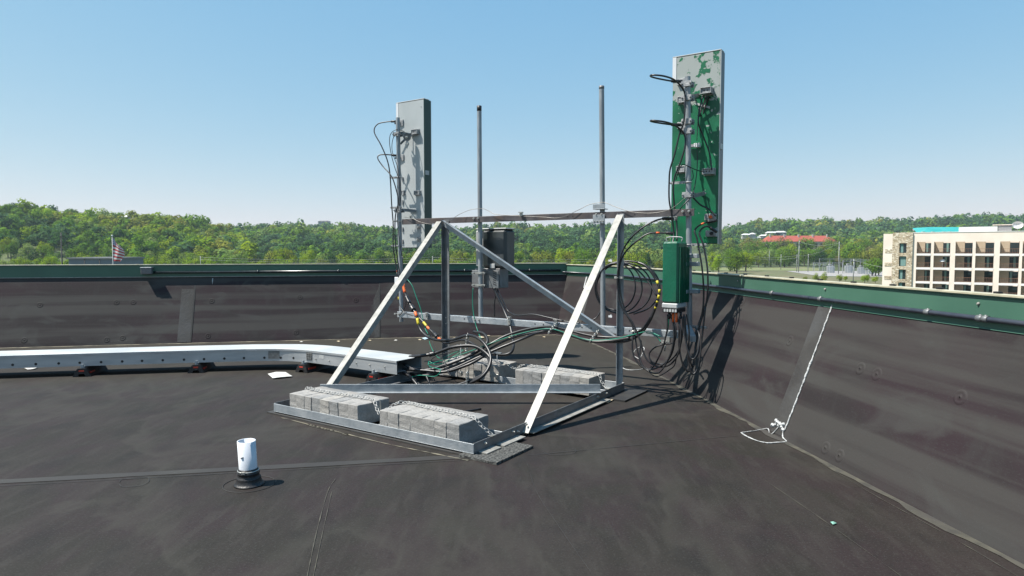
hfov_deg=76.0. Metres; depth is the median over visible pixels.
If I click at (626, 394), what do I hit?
roof pad
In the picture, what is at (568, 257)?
tree
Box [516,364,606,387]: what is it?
chain
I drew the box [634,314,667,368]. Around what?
cable
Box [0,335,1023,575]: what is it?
roof deck
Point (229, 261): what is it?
tree
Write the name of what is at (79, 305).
parapet wall
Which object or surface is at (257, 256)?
tree
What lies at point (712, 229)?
cable
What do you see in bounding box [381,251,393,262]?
tree
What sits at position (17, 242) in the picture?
tree
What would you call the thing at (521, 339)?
cable
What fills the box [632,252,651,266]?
tree
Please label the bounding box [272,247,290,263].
tree
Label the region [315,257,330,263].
tree
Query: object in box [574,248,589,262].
tree
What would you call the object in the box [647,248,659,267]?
tree
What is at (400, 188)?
cable
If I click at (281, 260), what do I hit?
tree
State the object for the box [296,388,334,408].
concrete block
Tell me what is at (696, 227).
cable
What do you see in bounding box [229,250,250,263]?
tree
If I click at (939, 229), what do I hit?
teal roof building
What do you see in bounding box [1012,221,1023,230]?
satellite dish
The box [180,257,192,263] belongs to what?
tree
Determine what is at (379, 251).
tree
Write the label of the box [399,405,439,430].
concrete block
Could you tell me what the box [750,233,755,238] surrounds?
house
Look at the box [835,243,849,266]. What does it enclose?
tree
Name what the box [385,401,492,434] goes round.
chain
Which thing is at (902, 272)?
window
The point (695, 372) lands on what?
cable
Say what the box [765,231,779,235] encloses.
house
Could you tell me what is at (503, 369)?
concrete block
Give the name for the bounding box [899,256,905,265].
window
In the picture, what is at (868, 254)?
tree
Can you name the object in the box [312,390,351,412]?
concrete block
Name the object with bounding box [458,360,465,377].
concrete block
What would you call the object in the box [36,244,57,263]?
tree
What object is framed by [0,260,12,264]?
tree
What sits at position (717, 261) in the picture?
tree
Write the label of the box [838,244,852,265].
tree
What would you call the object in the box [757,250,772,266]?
tree
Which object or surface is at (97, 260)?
metal shed
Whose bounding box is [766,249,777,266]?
tree
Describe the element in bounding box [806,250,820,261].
tree
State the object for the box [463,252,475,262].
tree
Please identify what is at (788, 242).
tree
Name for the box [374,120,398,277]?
cable
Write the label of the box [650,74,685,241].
cable
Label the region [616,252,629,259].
tree
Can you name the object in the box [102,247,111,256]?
tree
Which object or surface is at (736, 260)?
tree
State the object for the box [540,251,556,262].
tree
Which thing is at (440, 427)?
concrete block
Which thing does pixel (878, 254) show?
tree
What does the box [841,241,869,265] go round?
tree
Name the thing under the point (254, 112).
sky
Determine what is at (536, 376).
concrete block
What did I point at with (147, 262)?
tree
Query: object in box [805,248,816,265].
tree
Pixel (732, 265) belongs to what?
tree
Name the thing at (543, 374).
concrete block
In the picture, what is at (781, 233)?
house
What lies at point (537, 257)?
tree
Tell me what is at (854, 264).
substation gantry
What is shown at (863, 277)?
tree
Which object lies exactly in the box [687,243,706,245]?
pole clamp
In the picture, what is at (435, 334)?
cable
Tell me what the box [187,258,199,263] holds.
tree
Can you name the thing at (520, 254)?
tree
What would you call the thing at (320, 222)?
house
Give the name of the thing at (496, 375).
threaded rod
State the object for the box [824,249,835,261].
tree
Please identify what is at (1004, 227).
rooftop unit
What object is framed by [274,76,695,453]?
antenna frame
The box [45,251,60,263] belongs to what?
tree
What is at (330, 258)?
tree
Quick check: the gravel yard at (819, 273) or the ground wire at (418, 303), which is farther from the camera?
the gravel yard at (819, 273)
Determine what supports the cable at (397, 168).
attached to the panel antenna at (414, 116)
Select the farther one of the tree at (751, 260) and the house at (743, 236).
the house at (743, 236)
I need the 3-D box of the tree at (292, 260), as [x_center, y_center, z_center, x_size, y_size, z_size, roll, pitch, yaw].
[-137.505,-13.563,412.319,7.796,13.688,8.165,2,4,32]
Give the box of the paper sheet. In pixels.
[268,372,290,377]
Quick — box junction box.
[140,267,153,273]
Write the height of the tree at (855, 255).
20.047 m
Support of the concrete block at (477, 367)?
on the antenna frame
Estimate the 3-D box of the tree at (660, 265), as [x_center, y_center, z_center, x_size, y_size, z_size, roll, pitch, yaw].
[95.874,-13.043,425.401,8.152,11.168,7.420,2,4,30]
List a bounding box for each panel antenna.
[392,98,431,247]
[671,49,724,243]
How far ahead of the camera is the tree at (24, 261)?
402.78 m
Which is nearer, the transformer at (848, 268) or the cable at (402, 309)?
the cable at (402, 309)
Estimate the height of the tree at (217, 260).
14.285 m
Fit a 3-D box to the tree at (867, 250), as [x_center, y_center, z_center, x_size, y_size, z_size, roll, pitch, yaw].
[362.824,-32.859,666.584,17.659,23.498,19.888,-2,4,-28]
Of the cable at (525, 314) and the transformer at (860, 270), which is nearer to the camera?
the cable at (525, 314)
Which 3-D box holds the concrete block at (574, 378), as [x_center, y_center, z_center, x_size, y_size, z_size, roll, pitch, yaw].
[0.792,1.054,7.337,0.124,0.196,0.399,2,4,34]
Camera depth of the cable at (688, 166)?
6.98 m
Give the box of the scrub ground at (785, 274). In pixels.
[714,270,881,284]
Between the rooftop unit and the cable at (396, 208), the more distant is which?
the rooftop unit
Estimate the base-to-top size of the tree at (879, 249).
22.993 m
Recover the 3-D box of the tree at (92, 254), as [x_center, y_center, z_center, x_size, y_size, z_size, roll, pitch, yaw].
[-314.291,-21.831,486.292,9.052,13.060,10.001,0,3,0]
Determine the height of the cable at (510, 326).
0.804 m
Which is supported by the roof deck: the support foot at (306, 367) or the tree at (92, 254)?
the support foot at (306, 367)
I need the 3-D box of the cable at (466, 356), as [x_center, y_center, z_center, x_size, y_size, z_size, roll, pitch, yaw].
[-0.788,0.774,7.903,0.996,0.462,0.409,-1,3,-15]
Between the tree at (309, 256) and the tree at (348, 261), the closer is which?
the tree at (348, 261)
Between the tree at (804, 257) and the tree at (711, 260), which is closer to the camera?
the tree at (711, 260)
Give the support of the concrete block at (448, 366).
on the antenna frame
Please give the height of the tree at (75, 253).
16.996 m
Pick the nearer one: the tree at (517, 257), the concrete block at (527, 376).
the concrete block at (527, 376)
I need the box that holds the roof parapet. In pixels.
[959,226,997,231]
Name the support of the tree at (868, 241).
on the hilly ground at (694, 251)
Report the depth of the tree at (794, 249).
706.20 m
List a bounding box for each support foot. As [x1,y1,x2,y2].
[73,364,106,376]
[188,361,214,372]
[295,360,333,372]
[365,369,406,381]
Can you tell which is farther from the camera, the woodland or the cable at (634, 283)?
the woodland
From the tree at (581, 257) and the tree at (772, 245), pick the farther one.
the tree at (772, 245)
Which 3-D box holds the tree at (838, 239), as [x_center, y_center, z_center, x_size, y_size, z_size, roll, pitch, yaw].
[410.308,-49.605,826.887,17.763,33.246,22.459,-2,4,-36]
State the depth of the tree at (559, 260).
404.74 m
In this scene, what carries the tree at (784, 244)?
on the hilly ground at (694, 251)
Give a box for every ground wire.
[406,197,685,223]
[407,279,427,333]
[413,339,463,376]
[427,328,660,364]
[472,292,481,338]
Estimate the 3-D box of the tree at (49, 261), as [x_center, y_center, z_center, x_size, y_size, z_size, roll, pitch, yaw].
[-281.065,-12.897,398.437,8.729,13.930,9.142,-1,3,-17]
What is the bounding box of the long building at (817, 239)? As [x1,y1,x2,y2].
[761,234,837,250]
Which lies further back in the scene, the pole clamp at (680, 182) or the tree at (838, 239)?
the tree at (838, 239)
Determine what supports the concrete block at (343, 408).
on the antenna frame
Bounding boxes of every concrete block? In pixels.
[290,386,328,407]
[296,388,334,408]
[304,389,341,410]
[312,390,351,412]
[320,392,358,413]
[329,393,368,415]
[338,395,377,417]
[348,396,388,422]
[380,402,416,425]
[387,403,426,428]
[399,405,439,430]
[410,407,451,432]
[422,408,462,435]
[434,411,473,437]
[442,356,462,375]
[447,413,488,443]
[450,357,470,376]
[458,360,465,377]
[465,358,486,378]
[473,359,496,379]
[482,360,506,380]
[490,361,516,381]
[515,365,539,383]
[523,366,548,383]
[532,367,557,383]
[541,367,567,383]
[551,369,575,383]
[560,370,585,383]
[569,371,594,393]
[579,372,604,395]
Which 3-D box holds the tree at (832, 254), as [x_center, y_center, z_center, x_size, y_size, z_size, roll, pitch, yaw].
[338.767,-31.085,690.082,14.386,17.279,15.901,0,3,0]
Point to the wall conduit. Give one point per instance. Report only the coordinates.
(301, 271)
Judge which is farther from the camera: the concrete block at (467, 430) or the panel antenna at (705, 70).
the panel antenna at (705, 70)
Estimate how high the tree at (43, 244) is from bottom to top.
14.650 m
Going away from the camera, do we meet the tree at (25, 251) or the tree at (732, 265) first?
the tree at (25, 251)
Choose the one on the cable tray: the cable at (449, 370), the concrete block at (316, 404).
the cable at (449, 370)
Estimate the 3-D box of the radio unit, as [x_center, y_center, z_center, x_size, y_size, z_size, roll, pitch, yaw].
[1.785,-0.098,6.974,0.449,0.899,0.252,-2,4,-36]
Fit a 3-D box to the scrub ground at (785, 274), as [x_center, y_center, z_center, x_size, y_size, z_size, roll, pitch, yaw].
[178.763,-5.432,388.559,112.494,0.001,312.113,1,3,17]
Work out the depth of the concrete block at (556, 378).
7.31 m
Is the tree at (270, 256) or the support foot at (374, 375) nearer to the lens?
the support foot at (374, 375)
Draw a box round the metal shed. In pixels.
[66,257,144,264]
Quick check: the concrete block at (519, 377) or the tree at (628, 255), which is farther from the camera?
the tree at (628, 255)
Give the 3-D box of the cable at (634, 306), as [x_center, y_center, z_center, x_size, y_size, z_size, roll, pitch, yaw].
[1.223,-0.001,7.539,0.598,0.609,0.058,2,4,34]
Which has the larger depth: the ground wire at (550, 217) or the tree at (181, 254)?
the tree at (181, 254)
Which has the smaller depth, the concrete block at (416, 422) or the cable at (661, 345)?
the concrete block at (416, 422)
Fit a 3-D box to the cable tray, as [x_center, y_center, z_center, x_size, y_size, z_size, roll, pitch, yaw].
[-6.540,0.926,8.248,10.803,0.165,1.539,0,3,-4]
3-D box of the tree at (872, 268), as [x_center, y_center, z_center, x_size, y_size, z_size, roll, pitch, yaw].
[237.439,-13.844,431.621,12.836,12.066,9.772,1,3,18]
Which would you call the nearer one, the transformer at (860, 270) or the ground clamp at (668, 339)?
the ground clamp at (668, 339)
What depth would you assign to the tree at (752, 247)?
733.19 m
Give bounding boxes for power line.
[204,257,427,259]
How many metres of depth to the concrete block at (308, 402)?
6.18 m
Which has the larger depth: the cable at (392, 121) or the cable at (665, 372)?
the cable at (392, 121)
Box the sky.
[0,0,1023,228]
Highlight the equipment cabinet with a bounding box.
[471,228,514,287]
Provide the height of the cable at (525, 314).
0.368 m
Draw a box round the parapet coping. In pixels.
[562,271,1023,326]
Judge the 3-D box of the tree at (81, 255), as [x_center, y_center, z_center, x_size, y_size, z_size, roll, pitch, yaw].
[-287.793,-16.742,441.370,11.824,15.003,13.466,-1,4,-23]
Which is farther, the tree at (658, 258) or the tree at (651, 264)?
the tree at (651, 264)
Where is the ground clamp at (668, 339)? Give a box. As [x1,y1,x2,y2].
[661,336,670,350]
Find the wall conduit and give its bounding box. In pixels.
[153,269,560,273]
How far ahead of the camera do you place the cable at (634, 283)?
7.53 m
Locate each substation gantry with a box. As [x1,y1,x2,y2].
[813,262,842,270]
[819,258,860,269]
[842,260,865,272]
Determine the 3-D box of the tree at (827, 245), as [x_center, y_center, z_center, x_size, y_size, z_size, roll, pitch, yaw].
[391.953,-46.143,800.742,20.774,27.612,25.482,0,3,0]
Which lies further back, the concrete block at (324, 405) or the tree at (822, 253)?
the tree at (822, 253)
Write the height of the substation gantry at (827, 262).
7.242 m
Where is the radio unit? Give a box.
[662,236,699,321]
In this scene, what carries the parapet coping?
attached to the parapet wall at (922, 412)
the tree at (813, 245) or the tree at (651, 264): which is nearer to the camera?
the tree at (651, 264)
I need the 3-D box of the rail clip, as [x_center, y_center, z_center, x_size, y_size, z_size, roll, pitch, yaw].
[-1.176,0.386,9.019,0.052,0.101,0.043,2,4,34]
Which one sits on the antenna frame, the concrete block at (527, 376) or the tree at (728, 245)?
the concrete block at (527, 376)
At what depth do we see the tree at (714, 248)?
845.37 m
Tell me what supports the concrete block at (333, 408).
on the antenna frame
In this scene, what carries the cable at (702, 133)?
attached to the panel antenna at (705, 70)
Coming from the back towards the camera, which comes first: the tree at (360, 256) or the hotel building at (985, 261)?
the tree at (360, 256)
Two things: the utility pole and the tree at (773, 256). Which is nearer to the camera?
the utility pole
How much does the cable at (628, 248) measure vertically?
1.504 m
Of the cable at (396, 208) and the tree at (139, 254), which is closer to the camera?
the cable at (396, 208)
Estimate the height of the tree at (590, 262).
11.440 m
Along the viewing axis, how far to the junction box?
11.45 m
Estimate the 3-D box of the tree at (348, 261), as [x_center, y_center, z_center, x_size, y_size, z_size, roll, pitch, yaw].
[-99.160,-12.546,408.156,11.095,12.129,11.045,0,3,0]
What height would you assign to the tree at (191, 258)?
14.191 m
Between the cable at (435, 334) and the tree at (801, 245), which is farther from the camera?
the tree at (801, 245)
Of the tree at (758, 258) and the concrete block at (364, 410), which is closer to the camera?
the concrete block at (364, 410)
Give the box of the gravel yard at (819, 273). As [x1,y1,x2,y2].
[789,271,881,276]
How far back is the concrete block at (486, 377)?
7.93 m
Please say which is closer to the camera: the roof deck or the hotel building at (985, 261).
the roof deck
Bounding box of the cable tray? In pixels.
[0,344,421,374]
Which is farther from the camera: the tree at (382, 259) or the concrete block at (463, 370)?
the tree at (382, 259)
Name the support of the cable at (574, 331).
attached to the antenna frame
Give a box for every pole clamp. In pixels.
[670,181,691,183]
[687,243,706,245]
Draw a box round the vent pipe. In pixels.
[222,438,275,492]
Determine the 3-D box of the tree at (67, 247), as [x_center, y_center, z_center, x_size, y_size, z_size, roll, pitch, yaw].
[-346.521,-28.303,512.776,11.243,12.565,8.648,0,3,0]
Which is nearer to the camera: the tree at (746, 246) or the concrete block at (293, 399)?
the concrete block at (293, 399)
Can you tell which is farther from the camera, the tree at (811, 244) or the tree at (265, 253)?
the tree at (811, 244)
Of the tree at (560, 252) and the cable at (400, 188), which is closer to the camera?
the cable at (400, 188)
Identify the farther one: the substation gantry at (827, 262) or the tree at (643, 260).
the substation gantry at (827, 262)
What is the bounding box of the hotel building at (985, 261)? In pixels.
[882,231,1023,294]
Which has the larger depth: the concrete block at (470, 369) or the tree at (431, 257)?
the tree at (431, 257)
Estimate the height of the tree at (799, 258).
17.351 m
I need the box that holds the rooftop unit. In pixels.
[993,224,1012,230]
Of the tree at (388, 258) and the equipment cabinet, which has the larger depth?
the tree at (388, 258)
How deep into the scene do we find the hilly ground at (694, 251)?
670.74 m
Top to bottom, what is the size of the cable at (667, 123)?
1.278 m
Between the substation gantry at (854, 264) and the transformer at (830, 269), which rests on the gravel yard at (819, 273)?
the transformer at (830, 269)
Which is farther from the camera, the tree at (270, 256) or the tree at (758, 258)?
the tree at (758, 258)
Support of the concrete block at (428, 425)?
on the antenna frame
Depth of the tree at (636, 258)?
484.86 m
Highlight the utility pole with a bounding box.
[59,232,62,264]
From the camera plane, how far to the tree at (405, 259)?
456.77 m
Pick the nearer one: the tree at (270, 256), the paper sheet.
the paper sheet
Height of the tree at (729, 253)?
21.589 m
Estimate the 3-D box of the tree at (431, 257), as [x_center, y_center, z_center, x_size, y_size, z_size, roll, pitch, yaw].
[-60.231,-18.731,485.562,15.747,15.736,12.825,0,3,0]
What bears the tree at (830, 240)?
on the hilly ground at (694, 251)
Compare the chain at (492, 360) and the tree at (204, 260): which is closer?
the chain at (492, 360)
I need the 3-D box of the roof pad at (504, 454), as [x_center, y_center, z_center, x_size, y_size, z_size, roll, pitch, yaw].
[-0.121,1.297,5.211,0.360,0.019,0.520,2,4,34]
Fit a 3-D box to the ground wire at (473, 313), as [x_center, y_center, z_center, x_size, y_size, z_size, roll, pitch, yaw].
[-0.417,0.332,8.309,0.040,0.621,0.726,-1,3,-14]
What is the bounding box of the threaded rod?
[493,351,501,378]
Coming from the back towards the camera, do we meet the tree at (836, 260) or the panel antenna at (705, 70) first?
the tree at (836, 260)
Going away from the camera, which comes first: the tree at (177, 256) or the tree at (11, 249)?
the tree at (177, 256)
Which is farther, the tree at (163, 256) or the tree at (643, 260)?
the tree at (163, 256)
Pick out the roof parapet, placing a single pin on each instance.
(973, 229)
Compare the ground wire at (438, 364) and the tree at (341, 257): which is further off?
the tree at (341, 257)
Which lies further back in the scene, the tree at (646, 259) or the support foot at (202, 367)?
the tree at (646, 259)
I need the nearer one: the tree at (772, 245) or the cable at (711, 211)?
the cable at (711, 211)
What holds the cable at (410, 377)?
on the roof deck
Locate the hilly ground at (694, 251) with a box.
[0,231,877,276]
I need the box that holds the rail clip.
[424,312,428,319]
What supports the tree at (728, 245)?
on the hilly ground at (694, 251)
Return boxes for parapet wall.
[0,262,569,347]
[556,264,1023,563]
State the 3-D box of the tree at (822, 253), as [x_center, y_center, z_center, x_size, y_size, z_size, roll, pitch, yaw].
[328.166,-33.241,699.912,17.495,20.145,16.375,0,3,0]
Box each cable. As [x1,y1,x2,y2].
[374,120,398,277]
[377,154,400,274]
[389,129,404,255]
[392,132,405,201]
[398,297,414,315]
[401,371,417,383]
[402,284,491,383]
[402,355,484,372]
[404,330,488,369]
[409,344,490,383]
[410,329,629,376]
[411,261,660,375]
[412,277,660,378]
[418,316,488,380]
[429,348,461,379]
[492,287,514,355]
[496,288,563,321]
[594,262,642,313]
[596,262,635,310]
[596,262,651,313]
[597,260,660,314]
[616,217,681,367]
[616,262,656,295]
[618,231,674,370]
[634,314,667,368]
[639,314,674,373]
[648,316,682,364]
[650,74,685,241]
[650,120,685,240]
[650,359,676,376]
[660,316,676,344]
[676,164,704,179]
[678,225,717,371]
[680,149,697,208]
[683,314,699,359]
[685,219,716,366]
[686,307,705,374]
[693,198,715,216]
[697,97,711,169]
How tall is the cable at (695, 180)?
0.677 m
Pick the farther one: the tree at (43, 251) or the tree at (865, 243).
the tree at (865, 243)
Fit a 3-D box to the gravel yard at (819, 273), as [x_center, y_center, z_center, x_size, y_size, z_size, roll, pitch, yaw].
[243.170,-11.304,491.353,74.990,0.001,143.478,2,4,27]
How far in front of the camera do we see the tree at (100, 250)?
503.36 m
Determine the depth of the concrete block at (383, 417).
5.64 m
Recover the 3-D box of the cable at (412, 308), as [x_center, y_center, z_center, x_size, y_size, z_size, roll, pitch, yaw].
[-1.084,0.550,8.184,0.641,1.208,2.263,-3,4,-38]
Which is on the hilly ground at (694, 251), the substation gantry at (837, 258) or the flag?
the substation gantry at (837, 258)
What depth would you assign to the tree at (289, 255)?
469.01 m
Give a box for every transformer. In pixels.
[826,264,834,272]
[844,264,852,272]
[857,265,864,273]
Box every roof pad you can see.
[267,410,462,454]
[459,442,532,464]
[606,387,646,401]
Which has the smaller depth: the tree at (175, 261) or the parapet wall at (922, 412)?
the parapet wall at (922, 412)
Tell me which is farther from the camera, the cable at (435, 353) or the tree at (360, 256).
the tree at (360, 256)
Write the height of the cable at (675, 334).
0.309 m
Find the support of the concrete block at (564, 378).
on the antenna frame
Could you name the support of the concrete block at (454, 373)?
on the antenna frame
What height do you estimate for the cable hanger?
0.183 m
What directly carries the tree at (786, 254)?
on the scrub ground at (785, 274)
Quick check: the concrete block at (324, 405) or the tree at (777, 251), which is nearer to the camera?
the concrete block at (324, 405)
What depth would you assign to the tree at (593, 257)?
462.59 m
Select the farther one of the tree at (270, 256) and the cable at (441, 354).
the tree at (270, 256)
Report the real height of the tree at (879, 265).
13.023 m
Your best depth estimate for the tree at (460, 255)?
455.49 m
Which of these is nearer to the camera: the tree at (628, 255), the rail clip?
the rail clip
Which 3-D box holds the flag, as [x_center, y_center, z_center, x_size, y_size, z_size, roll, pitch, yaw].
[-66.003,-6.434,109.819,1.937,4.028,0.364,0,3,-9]
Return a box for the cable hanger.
[466,371,468,383]
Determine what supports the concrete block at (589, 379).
on the antenna frame
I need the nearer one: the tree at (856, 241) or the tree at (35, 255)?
the tree at (35, 255)
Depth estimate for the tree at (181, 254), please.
488.02 m
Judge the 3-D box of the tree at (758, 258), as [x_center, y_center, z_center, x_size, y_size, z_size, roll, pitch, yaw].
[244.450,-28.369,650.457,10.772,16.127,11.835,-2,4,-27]
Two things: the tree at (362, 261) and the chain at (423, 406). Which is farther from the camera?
the tree at (362, 261)
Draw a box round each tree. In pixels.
[0,236,15,257]
[0,242,18,260]
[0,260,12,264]
[9,238,19,252]
[15,256,33,264]
[17,242,34,260]
[27,249,41,260]
[36,241,53,255]
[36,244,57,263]
[40,256,63,264]
[43,255,56,264]
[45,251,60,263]
[60,244,73,255]
[65,245,86,259]
[76,252,90,256]
[84,250,94,256]
[89,244,103,256]
[97,247,109,256]
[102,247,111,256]
[132,250,155,262]
[142,251,155,259]
[144,258,165,263]
[159,254,172,262]
[165,258,183,263]
[166,252,181,262]
[179,253,189,261]
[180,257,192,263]
[186,253,203,262]
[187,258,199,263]
[195,257,207,263]
[207,254,226,263]
[224,259,238,263]
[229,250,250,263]
[251,253,263,263]
[262,248,280,262]
[263,250,279,263]
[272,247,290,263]
[273,249,295,263]
[274,256,285,263]
[288,257,297,263]
[299,250,315,263]
[315,253,331,263]
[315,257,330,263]
[324,253,337,263]
[333,251,346,263]
[336,253,351,263]
[346,258,357,263]
[351,253,371,263]
[358,260,371,263]
[371,248,392,260]
[374,253,390,262]
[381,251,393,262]
[396,251,413,262]
[421,252,439,262]
[450,249,470,262]
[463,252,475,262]
[514,250,525,262]
[514,253,523,262]
[522,254,535,262]
[524,252,543,262]
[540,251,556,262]
[555,248,570,260]
[555,257,566,262]
[563,251,575,263]
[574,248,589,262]
[575,248,590,264]
[582,248,607,264]
[583,260,595,264]
[614,250,635,262]
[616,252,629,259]
[630,251,647,264]
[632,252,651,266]
[635,259,647,267]
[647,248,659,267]
[650,250,662,267]
[654,261,662,268]
[706,244,722,256]
[707,251,716,270]
[712,254,724,272]
[714,250,725,262]
[719,238,735,251]
[724,247,736,271]
[725,251,744,272]
[726,250,740,270]
[735,252,755,271]
[738,236,760,249]
[739,242,753,262]
[748,241,759,263]
[752,252,764,267]
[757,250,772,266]
[758,239,778,251]
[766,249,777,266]
[774,251,785,266]
[775,248,791,265]
[776,237,787,248]
[777,243,798,265]
[777,246,793,266]
[781,238,796,256]
[786,246,795,265]
[795,250,805,265]
[796,239,808,260]
[797,250,812,265]
[798,236,814,253]
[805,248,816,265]
[806,239,815,258]
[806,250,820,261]
[813,247,826,264]
[822,237,836,249]
[823,239,838,251]
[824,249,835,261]
[827,250,838,265]
[833,236,845,248]
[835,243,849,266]
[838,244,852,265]
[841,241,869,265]
[848,248,866,267]
[850,237,863,246]
[854,239,874,247]
[857,237,868,264]
[859,248,874,262]
[860,245,876,263]
[860,275,868,282]
[862,258,882,275]
[869,257,882,275]
[870,244,882,260]
[874,249,882,260]
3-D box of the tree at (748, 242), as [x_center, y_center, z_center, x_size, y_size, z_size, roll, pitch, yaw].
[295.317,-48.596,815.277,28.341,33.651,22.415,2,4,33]
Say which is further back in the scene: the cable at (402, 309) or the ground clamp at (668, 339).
the cable at (402, 309)
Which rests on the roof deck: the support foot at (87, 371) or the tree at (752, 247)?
the support foot at (87, 371)
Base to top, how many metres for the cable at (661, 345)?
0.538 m
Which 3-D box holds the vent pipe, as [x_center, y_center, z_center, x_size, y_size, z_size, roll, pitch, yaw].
[-1.803,1.196,4.490,0.346,0.305,0.326,0,3,0]
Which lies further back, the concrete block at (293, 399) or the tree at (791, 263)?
the tree at (791, 263)
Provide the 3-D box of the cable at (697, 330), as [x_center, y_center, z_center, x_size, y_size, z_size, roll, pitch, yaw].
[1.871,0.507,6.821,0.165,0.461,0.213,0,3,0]
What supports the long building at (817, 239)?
on the hilly ground at (694, 251)
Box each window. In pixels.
[898,269,905,278]
[899,243,906,252]
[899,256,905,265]
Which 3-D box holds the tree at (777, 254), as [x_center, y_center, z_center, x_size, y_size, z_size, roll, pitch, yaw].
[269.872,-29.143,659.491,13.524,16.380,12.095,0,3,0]
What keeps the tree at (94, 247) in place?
on the hilly ground at (694, 251)
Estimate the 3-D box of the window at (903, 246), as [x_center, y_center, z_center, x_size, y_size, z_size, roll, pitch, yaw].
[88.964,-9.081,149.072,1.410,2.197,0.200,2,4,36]
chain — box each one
[305,387,379,414]
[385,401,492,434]
[453,356,515,368]
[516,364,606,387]
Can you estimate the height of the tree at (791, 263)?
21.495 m
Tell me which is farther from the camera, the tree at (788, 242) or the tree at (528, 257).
the tree at (788, 242)
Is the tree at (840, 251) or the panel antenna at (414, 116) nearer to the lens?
the panel antenna at (414, 116)
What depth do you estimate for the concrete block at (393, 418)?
5.58 m
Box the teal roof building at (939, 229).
[913,227,958,231]
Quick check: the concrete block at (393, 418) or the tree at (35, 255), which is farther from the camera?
the tree at (35, 255)
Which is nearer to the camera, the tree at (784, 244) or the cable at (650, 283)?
the cable at (650, 283)
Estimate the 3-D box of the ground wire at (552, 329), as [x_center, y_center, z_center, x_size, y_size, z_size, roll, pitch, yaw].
[0.342,0.689,7.598,2.722,0.488,0.361,1,3,17]
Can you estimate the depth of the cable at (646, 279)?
7.25 m
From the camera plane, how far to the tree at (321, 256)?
545.32 m
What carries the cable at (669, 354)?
hanging from the radio unit
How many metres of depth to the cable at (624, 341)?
7.78 m
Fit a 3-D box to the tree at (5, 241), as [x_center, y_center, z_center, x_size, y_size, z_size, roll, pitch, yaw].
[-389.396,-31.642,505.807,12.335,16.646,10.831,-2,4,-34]
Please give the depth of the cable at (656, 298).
7.39 m
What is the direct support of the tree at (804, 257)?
on the hilly ground at (694, 251)
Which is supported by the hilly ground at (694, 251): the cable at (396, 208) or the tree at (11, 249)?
the tree at (11, 249)
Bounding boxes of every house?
[318,220,330,224]
[741,234,749,239]
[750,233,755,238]
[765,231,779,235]
[776,231,785,235]
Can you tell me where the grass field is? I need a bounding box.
[714,267,818,270]
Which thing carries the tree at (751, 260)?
on the scrub ground at (785, 274)
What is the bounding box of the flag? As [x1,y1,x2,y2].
[113,238,124,261]
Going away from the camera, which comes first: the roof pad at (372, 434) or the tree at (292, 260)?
the roof pad at (372, 434)
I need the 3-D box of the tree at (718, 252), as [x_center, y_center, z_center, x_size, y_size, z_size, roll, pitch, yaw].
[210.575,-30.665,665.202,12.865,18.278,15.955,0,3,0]
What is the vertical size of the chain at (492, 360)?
0.078 m
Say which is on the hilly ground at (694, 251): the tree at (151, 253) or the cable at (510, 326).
the tree at (151, 253)
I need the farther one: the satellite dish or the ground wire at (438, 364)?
the satellite dish
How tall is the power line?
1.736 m
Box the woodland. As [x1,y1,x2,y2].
[0,198,1023,263]
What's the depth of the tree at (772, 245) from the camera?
803.65 m
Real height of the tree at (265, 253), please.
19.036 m
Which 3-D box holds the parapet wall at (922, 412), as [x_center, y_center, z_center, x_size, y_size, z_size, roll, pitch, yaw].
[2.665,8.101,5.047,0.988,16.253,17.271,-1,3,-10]
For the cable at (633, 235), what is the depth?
7.19 m
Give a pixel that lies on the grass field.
(777, 269)
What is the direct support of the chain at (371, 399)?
on the antenna frame
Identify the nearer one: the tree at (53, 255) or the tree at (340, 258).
the tree at (53, 255)
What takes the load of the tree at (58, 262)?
on the hilly ground at (694, 251)

